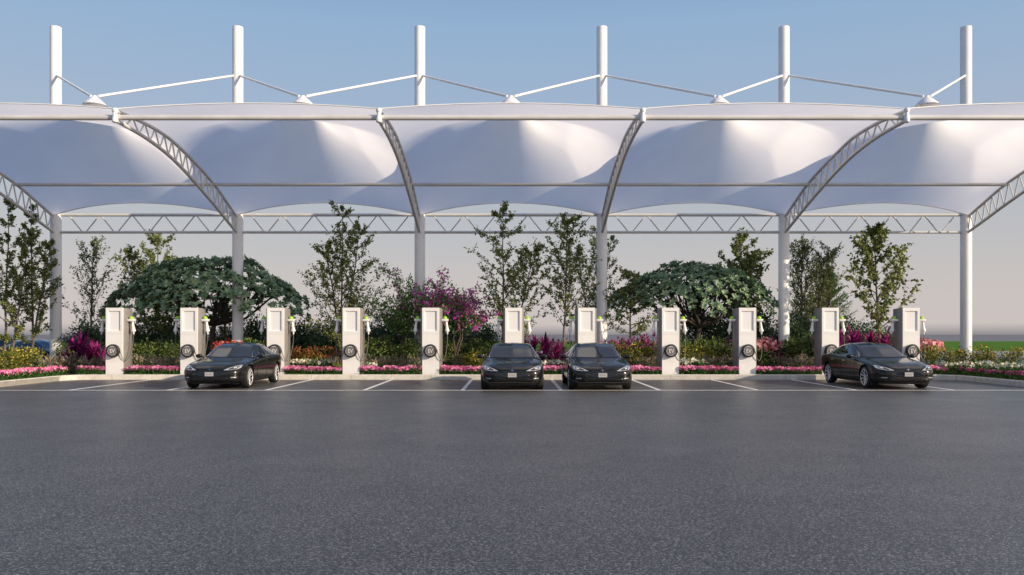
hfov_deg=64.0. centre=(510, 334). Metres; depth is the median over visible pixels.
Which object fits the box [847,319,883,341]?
hedge shrub
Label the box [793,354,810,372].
grass tuft
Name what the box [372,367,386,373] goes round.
pink bedding plant
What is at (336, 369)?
pink bedding plant
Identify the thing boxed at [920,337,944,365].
azalea
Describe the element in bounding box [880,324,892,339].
hedge shrub
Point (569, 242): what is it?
slender tree
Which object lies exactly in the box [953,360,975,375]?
white flower clump
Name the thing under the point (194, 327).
charging station
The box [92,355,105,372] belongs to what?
grass tuft
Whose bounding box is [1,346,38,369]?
golden shrub
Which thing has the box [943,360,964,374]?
white flower clump
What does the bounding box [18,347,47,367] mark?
golden shrub
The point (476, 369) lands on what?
pink bedding plant
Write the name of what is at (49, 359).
grass tuft
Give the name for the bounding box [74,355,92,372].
grass tuft
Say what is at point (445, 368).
pink bedding plant
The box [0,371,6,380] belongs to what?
pink bedding plant
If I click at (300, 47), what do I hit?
sky
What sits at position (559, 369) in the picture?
pink bedding plant
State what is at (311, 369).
pink bedding plant
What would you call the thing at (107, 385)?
road marking
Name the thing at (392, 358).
grass tuft
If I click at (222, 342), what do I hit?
red flowering shrub
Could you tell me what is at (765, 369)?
pink bedding plant
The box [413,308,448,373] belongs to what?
charging station
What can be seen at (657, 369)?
pink bedding plant
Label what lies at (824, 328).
charging station
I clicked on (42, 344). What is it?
parked car
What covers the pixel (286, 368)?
pink bedding plant
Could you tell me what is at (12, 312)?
slender tree
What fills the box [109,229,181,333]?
slender tree
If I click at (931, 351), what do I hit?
golden shrub
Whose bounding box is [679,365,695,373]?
pink bedding plant
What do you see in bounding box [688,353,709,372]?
grass tuft
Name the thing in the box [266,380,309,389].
road marking
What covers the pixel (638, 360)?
grass tuft
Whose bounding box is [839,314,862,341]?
hedge shrub
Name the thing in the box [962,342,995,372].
golden shrub
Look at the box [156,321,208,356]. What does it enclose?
hedge shrub
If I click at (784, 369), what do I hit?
pink bedding plant
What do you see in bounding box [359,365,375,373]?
pink bedding plant
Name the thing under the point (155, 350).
green shrub
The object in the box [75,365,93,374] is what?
pink bedding plant
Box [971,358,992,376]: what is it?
white flower clump
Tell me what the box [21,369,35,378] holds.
pink bedding plant
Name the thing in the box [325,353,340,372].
grass tuft
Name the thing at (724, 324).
hedge shrub
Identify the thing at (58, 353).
green shrub
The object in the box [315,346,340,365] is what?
rust shrub
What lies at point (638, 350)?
golden shrub
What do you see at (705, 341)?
green shrub
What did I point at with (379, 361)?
grass tuft
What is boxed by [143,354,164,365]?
grass tuft
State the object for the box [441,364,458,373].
pink bedding plant
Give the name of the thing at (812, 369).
pink bedding plant
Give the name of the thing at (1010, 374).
pink bedding plant
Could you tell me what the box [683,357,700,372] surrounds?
white flower clump
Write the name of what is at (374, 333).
hedge shrub
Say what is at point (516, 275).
slender tree
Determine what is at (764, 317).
hedge shrub
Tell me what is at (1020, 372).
pink bedding plant
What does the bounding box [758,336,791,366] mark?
purple shrub
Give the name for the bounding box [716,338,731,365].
green shrub
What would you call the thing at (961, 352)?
golden shrub
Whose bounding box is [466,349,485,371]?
golden shrub
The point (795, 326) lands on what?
hedge shrub
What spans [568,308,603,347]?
charging station
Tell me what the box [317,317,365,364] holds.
hedge shrub
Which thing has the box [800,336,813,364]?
green shrub
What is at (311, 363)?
white flower clump
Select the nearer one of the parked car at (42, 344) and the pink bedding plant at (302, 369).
the pink bedding plant at (302, 369)
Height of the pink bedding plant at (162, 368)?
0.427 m
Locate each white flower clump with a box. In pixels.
[290,358,308,371]
[295,357,313,373]
[303,358,323,367]
[308,358,331,373]
[315,357,334,372]
[364,361,376,371]
[543,357,560,373]
[553,359,561,365]
[680,356,696,373]
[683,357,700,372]
[691,359,707,373]
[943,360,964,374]
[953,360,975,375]
[970,361,991,375]
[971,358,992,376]
[984,362,999,377]
[996,360,1020,378]
[996,361,1014,378]
[1011,363,1023,379]
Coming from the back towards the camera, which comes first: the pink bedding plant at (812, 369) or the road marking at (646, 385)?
the pink bedding plant at (812, 369)
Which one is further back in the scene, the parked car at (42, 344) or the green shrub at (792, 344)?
the parked car at (42, 344)
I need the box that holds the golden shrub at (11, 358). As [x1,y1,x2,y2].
[0,345,23,369]
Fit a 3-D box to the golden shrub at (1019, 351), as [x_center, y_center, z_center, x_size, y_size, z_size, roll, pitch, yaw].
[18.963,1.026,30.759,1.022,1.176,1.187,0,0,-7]
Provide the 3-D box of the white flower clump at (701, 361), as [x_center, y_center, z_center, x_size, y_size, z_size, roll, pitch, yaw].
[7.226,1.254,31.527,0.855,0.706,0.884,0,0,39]
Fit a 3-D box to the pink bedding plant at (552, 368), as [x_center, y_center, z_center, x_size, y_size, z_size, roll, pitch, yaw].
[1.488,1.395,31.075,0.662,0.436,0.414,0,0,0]
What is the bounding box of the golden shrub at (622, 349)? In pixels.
[614,343,632,364]
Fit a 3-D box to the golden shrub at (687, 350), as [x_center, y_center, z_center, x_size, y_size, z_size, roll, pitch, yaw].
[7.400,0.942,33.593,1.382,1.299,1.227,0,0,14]
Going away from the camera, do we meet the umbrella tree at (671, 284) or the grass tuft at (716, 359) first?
the grass tuft at (716, 359)
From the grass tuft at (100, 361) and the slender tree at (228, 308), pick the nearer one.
the grass tuft at (100, 361)
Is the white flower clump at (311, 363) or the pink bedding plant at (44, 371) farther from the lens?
the white flower clump at (311, 363)
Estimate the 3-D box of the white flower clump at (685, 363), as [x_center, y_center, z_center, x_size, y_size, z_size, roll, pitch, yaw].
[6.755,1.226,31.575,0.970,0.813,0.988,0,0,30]
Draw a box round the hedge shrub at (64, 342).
[51,333,82,365]
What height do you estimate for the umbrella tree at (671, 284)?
5.053 m
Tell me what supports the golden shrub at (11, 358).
on the planting bed
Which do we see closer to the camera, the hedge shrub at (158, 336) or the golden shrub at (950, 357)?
the golden shrub at (950, 357)
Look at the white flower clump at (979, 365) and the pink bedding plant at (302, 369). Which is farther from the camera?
the pink bedding plant at (302, 369)
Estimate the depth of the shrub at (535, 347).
33.13 m
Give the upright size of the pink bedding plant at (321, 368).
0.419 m
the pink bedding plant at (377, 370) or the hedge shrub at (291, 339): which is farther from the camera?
the hedge shrub at (291, 339)
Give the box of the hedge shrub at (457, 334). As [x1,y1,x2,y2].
[444,323,485,357]
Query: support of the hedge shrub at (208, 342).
on the planting bed
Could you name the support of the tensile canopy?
on the planting bed
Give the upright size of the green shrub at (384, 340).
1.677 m
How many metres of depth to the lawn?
138.84 m
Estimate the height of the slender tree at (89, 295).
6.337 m
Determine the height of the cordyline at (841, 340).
2.231 m
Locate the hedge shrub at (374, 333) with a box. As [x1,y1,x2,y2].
[365,321,385,364]
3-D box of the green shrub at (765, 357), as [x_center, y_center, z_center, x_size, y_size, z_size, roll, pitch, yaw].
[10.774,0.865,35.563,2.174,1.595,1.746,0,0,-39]
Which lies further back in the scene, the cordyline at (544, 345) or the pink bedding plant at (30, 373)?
the cordyline at (544, 345)
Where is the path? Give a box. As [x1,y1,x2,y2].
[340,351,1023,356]
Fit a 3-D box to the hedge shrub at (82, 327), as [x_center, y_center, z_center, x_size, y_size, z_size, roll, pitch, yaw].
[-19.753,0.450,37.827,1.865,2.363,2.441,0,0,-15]
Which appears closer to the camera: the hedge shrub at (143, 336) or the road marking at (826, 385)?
the road marking at (826, 385)
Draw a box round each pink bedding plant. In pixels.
[0,370,15,380]
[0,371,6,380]
[4,370,21,379]
[14,368,31,378]
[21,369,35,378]
[29,367,42,377]
[35,368,50,376]
[42,368,55,376]
[45,366,61,375]
[57,367,68,375]
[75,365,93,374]
[87,365,105,373]
[123,367,138,373]
[131,365,149,373]
[144,365,158,373]
[152,365,170,373]
[163,365,179,373]
[165,366,179,373]
[283,366,299,373]
[289,365,305,373]
[294,366,308,373]
[305,367,320,373]
[317,366,331,373]
[327,366,341,373]
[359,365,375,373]
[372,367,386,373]
[381,365,398,373]
[396,366,410,373]
[405,365,421,373]
[438,366,453,373]
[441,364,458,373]
[449,367,463,373]
[458,365,470,373]
[463,367,473,373]
[469,366,480,373]
[543,366,558,373]
[552,366,561,373]
[631,367,640,373]
[636,366,652,373]
[647,366,661,373]
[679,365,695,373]
[690,365,705,373]
[702,366,716,373]
[712,365,728,373]
[723,366,739,373]
[756,366,772,373]
[766,366,782,373]
[777,367,791,373]
[787,367,801,373]
[798,367,811,373]
[807,366,821,373]
[933,367,947,374]
[954,366,966,374]
[963,368,973,375]
[972,368,986,376]
[983,369,995,377]
[992,369,1005,378]
[1001,370,1018,379]
[1014,370,1023,380]
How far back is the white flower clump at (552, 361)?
31.84 m
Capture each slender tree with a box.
[0,198,40,368]
[4,204,63,366]
[62,235,120,334]
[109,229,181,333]
[132,275,209,341]
[209,289,231,341]
[297,200,397,364]
[464,200,555,342]
[530,212,601,353]
[562,225,624,327]
[717,227,773,316]
[770,234,849,343]
[842,221,922,337]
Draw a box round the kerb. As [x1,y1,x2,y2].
[0,374,1023,386]
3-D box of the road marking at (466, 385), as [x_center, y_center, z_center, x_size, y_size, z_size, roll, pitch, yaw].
[-1.470,1.696,27.887,0.120,0.003,5.805,0,0,0]
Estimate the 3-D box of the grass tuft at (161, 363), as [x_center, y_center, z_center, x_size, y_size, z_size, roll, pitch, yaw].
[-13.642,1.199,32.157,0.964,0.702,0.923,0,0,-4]
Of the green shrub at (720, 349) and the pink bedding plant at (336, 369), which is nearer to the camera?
the pink bedding plant at (336, 369)
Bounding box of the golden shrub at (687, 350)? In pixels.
[680,342,707,360]
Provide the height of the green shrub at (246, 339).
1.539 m
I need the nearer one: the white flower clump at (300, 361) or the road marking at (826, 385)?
the road marking at (826, 385)
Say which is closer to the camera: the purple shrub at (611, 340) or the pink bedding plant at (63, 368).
the pink bedding plant at (63, 368)
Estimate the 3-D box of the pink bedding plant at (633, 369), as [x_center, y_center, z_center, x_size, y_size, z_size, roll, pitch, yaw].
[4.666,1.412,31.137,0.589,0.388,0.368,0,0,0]
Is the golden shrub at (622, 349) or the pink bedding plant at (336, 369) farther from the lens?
the golden shrub at (622, 349)
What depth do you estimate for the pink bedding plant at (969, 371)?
30.27 m
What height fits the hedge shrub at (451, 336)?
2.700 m
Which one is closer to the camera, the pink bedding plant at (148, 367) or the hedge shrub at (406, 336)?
the pink bedding plant at (148, 367)
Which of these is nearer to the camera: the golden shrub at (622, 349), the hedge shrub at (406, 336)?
the golden shrub at (622, 349)
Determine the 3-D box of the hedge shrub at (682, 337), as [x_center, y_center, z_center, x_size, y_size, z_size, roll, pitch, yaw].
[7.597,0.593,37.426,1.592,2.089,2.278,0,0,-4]
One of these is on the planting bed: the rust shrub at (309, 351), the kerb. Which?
the rust shrub at (309, 351)
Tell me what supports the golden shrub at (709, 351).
on the planting bed
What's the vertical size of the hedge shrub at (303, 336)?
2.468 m
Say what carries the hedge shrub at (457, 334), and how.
on the planting bed
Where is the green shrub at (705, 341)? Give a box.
[680,335,719,364]
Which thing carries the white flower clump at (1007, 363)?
on the planting bed
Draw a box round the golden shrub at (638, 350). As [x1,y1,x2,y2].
[621,340,651,365]
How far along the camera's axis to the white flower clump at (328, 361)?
31.86 m
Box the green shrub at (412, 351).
[392,337,420,365]
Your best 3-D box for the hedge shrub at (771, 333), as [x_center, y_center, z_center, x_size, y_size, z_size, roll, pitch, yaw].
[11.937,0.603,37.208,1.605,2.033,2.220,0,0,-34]
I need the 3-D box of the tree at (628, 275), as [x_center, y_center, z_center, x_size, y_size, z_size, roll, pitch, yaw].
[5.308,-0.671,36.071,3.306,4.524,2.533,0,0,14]
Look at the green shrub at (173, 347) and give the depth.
34.98 m
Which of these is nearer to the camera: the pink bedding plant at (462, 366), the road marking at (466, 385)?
the road marking at (466, 385)
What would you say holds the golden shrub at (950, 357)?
on the planting bed
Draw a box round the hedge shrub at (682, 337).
[680,325,690,344]
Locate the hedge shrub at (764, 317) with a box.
[742,301,777,339]
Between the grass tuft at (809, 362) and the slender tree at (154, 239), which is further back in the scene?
the slender tree at (154, 239)
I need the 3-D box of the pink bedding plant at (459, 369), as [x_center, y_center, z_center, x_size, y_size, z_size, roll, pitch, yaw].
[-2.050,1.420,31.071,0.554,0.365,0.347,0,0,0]
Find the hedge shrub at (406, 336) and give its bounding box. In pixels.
[393,322,414,360]
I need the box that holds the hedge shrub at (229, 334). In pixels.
[207,326,231,352]
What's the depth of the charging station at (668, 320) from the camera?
31.12 m
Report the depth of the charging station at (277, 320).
31.16 m
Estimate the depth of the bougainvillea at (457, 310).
34.01 m
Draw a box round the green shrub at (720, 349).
[697,336,731,365]
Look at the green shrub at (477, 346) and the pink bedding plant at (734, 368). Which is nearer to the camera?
the pink bedding plant at (734, 368)
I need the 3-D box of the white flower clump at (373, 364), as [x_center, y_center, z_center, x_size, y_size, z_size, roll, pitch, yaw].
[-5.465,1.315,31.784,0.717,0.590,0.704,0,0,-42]
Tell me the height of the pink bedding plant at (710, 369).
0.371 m
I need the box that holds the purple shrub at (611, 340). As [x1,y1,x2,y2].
[598,336,641,365]
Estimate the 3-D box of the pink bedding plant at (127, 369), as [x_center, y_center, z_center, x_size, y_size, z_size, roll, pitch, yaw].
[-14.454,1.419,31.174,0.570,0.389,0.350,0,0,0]
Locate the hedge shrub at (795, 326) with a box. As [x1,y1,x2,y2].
[764,310,813,364]
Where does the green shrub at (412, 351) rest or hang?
on the planting bed
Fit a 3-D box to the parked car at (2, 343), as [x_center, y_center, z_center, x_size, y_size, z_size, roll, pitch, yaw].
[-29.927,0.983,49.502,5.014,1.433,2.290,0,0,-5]
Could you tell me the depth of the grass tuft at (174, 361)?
32.61 m
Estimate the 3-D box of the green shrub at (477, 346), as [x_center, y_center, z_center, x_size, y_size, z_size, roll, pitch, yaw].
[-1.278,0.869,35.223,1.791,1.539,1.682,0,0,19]
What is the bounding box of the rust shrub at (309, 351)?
[297,345,324,371]
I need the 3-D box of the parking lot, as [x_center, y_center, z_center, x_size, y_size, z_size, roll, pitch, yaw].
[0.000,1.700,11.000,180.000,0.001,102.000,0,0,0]
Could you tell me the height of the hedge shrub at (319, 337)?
2.572 m
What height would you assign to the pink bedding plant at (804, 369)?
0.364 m
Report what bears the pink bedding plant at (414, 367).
on the planting bed
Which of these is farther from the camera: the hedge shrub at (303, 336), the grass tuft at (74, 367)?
the hedge shrub at (303, 336)
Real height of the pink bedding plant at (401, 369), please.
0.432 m
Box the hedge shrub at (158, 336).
[138,315,179,355]
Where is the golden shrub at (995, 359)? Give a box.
[983,348,1010,363]
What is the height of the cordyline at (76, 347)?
1.710 m
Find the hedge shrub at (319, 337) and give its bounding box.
[297,315,340,364]
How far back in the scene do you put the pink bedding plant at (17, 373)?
27.83 m
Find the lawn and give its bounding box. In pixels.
[62,341,1023,350]
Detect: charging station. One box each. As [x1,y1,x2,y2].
[99,308,135,373]
[173,308,209,373]
[259,308,295,373]
[334,308,370,373]
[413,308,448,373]
[495,308,531,343]
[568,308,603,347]
[651,308,686,373]
[727,308,763,373]
[809,308,845,373]
[889,308,925,360]
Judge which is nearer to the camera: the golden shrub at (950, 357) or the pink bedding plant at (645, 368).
the pink bedding plant at (645, 368)
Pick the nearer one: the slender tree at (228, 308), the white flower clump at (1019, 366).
the white flower clump at (1019, 366)
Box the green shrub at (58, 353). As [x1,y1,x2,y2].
[50,345,81,368]
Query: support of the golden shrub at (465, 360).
on the planting bed
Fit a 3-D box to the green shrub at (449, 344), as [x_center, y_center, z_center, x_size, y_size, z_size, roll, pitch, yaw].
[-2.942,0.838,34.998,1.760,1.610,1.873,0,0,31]
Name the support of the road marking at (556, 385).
on the parking lot
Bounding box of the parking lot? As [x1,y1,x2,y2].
[0,357,1023,574]
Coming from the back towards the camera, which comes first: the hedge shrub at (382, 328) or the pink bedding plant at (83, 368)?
the hedge shrub at (382, 328)
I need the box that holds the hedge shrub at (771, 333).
[757,326,777,359]
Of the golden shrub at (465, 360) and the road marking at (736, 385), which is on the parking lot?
the road marking at (736, 385)
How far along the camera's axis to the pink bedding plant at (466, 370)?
31.09 m
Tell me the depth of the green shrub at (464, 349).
35.22 m
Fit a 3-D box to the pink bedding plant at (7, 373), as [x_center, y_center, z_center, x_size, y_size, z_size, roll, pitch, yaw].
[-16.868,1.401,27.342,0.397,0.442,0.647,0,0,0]
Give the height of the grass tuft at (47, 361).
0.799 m
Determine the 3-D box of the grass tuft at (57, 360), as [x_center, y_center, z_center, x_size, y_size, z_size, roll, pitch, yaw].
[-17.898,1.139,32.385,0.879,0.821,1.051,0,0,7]
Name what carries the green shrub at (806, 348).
on the planting bed
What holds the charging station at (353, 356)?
on the planting bed
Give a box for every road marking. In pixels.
[71,380,146,389]
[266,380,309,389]
[364,380,390,389]
[461,380,472,389]
[551,380,562,389]
[632,380,659,389]
[714,380,756,389]
[795,380,854,389]
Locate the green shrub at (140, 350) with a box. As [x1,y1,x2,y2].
[132,338,164,365]
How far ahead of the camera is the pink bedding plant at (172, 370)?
31.39 m
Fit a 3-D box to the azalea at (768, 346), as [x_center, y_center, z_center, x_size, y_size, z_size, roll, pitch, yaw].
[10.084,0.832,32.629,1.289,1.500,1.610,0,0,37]
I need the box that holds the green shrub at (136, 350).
[132,341,144,364]
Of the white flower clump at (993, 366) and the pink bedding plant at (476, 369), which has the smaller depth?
the white flower clump at (993, 366)
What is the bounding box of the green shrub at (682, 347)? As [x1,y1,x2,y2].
[680,339,694,356]
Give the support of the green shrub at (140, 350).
on the planting bed
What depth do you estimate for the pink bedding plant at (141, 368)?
31.06 m
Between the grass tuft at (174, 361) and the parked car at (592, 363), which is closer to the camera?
the parked car at (592, 363)
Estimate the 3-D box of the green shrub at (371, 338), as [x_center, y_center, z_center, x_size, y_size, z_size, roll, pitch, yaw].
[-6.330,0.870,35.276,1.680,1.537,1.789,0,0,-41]
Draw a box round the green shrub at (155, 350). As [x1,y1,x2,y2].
[139,339,179,365]
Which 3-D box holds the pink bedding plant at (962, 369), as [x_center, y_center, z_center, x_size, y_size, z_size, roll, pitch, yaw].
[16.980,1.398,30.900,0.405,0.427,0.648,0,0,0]
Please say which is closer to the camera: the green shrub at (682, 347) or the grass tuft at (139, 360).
the grass tuft at (139, 360)
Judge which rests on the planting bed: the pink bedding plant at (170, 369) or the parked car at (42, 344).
the pink bedding plant at (170, 369)
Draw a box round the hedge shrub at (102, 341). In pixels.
[85,314,105,365]
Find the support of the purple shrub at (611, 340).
on the planting bed
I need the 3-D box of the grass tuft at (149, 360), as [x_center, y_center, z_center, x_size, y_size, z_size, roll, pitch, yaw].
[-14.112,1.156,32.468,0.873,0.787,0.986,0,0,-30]
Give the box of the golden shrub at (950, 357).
[934,348,961,373]
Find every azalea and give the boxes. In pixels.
[757,337,780,366]
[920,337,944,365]
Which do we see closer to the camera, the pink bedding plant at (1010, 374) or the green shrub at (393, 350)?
the pink bedding plant at (1010, 374)
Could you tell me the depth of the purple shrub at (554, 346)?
35.39 m
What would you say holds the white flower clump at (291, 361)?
on the planting bed
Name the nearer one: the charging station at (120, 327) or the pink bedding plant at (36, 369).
the pink bedding plant at (36, 369)
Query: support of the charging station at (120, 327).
on the planting bed
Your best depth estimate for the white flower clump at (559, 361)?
31.65 m
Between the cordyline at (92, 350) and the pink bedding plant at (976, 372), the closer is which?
the pink bedding plant at (976, 372)
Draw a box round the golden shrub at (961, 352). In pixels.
[951,346,973,372]
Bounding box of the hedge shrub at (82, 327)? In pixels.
[65,319,99,365]
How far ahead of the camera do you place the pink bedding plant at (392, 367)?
30.98 m
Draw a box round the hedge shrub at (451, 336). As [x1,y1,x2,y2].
[443,322,457,364]
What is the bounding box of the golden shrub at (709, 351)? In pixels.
[694,345,721,365]
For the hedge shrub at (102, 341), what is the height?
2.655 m
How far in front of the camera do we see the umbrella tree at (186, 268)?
35.78 m
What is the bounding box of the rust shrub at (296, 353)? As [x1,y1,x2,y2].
[290,345,306,365]
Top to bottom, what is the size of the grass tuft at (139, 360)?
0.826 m
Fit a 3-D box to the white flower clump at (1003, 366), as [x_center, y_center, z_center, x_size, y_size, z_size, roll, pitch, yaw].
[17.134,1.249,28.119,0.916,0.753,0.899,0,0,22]
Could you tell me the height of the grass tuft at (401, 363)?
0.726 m
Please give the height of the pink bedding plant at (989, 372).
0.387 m
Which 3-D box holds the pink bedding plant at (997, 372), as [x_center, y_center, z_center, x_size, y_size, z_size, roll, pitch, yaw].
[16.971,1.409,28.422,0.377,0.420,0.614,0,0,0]
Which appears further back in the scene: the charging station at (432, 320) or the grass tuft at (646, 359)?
the grass tuft at (646, 359)
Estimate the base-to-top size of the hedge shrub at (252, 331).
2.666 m
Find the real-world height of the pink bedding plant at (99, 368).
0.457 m
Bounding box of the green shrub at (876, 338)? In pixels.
[873,332,892,345]
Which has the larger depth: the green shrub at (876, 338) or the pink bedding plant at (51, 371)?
the green shrub at (876, 338)
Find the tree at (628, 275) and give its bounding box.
[602,268,666,339]
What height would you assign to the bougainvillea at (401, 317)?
4.679 m
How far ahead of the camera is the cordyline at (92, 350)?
32.90 m
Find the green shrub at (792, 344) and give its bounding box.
[773,337,806,366]
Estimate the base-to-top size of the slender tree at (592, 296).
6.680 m
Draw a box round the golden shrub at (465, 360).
[453,353,472,372]
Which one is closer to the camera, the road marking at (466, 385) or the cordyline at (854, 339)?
the road marking at (466, 385)
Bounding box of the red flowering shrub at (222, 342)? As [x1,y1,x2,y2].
[211,338,242,349]
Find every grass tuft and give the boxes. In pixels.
[31,355,52,366]
[36,355,60,365]
[49,353,71,371]
[56,356,77,372]
[65,353,91,372]
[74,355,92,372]
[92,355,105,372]
[132,353,147,365]
[132,354,154,370]
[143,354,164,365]
[145,354,163,373]
[151,357,172,372]
[162,353,179,372]
[166,356,179,365]
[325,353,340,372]
[365,352,380,365]
[371,354,389,373]
[376,354,395,371]
[390,356,410,372]
[394,353,416,373]
[405,356,420,373]
[445,355,463,372]
[633,354,649,372]
[639,356,656,372]
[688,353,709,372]
[706,355,721,371]
[709,354,729,372]
[769,352,794,372]
[783,357,799,373]
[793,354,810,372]
[794,352,812,372]
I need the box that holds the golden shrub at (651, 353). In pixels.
[637,345,656,365]
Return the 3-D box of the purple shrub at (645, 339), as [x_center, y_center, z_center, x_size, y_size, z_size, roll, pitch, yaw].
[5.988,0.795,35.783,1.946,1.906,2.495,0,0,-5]
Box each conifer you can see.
[681,287,715,344]
[806,269,864,329]
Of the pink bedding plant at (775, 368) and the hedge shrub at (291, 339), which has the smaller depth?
the pink bedding plant at (775, 368)
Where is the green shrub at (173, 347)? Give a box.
[158,340,179,365]
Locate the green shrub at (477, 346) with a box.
[464,337,494,365]
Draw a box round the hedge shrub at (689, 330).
[680,308,728,346]
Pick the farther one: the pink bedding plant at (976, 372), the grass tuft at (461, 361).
the grass tuft at (461, 361)
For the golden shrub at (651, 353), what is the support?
on the planting bed
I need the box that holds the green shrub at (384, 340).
[365,334,397,364]
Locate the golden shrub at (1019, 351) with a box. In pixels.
[1001,346,1023,374]
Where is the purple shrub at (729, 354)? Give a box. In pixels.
[724,339,762,365]
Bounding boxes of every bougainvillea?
[339,262,456,365]
[410,267,502,365]
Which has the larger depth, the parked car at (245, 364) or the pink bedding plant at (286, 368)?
the pink bedding plant at (286, 368)
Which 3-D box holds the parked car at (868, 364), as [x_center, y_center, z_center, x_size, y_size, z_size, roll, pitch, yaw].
[12.170,0.983,27.533,2.290,1.433,5.014,0,0,0]
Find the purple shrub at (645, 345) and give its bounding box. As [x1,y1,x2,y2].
[609,336,656,363]
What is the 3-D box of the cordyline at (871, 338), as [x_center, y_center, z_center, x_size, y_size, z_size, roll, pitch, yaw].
[14.762,0.620,33.795,1.974,1.975,2.786,0,0,-45]
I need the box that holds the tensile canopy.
[0,25,1023,369]
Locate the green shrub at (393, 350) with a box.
[377,339,416,366]
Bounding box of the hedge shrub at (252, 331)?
[243,313,265,342]
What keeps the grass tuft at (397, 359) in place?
on the planting bed
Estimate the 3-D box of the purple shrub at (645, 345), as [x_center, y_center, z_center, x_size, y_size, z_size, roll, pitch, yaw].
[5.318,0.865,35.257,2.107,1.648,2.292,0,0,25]
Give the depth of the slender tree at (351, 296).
34.13 m
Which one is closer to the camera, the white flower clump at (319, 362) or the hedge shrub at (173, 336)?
the white flower clump at (319, 362)
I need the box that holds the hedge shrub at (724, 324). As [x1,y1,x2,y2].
[694,305,759,363]
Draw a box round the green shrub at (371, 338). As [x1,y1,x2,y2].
[365,337,382,366]
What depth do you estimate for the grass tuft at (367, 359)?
32.52 m
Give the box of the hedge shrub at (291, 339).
[257,322,306,359]
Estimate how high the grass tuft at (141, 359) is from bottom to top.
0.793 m
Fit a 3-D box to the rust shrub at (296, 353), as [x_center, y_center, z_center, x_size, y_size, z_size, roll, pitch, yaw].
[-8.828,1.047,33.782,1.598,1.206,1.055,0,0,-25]
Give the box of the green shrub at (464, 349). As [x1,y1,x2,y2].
[443,340,477,365]
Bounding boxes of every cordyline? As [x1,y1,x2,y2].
[57,334,95,371]
[65,328,105,371]
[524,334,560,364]
[535,331,563,360]
[810,326,866,345]
[842,329,881,344]
[853,327,892,346]
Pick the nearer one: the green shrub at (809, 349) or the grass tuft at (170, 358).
the grass tuft at (170, 358)
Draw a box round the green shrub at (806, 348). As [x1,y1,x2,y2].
[782,333,813,367]
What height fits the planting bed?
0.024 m
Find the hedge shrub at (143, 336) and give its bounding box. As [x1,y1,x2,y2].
[132,319,159,354]
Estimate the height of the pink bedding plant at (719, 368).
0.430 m
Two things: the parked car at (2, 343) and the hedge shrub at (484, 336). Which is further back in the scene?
the parked car at (2, 343)
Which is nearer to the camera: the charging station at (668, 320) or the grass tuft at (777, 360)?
the charging station at (668, 320)
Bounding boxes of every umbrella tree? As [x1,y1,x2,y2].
[97,254,313,353]
[607,259,778,342]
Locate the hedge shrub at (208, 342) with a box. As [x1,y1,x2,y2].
[206,329,221,355]
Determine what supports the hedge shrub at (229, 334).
on the planting bed
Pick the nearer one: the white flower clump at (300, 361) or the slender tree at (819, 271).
the white flower clump at (300, 361)
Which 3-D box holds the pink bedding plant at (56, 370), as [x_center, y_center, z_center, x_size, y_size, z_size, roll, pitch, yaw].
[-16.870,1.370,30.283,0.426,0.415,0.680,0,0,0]
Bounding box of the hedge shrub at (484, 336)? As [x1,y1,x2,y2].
[457,323,501,365]
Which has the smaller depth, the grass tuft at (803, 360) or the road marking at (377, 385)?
the road marking at (377, 385)
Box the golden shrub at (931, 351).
[920,344,945,373]
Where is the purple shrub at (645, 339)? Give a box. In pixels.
[633,332,656,364]
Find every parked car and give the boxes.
[0,339,19,346]
[0,339,67,364]
[184,342,280,387]
[477,342,546,388]
[561,342,631,388]
[821,342,932,387]
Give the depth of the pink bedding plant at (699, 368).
31.11 m
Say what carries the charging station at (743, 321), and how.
on the planting bed
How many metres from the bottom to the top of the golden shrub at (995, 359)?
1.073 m
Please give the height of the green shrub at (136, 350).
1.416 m
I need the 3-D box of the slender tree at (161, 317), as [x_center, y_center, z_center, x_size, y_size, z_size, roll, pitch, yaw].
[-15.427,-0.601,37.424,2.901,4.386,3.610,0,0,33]
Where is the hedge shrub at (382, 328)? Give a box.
[371,312,400,365]
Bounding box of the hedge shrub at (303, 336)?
[290,317,321,358]
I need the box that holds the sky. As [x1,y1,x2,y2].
[0,0,1023,334]
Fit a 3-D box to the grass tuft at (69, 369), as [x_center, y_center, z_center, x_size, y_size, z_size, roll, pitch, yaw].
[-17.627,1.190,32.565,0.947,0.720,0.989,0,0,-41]
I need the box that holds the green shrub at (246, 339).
[243,337,264,345]
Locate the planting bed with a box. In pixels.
[0,365,1023,379]
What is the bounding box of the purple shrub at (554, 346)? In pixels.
[548,337,574,363]
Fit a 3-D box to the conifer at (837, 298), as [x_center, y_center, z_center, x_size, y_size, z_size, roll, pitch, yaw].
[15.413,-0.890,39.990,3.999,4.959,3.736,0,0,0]
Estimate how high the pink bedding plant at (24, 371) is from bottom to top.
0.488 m
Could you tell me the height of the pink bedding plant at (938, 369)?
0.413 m
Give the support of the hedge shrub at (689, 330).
on the planting bed
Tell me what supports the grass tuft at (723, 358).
on the planting bed
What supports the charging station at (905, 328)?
on the planting bed
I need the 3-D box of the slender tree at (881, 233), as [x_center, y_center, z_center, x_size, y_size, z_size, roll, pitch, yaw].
[15.691,-1.595,34.498,2.940,6.376,3.430,0,0,29]
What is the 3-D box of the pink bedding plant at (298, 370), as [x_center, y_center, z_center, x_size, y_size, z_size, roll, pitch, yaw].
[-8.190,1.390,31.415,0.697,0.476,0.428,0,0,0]
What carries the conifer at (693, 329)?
on the planting bed
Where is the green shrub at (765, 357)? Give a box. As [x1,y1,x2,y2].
[757,337,777,365]
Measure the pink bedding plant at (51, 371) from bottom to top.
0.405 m
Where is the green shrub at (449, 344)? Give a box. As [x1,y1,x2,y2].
[443,336,457,365]

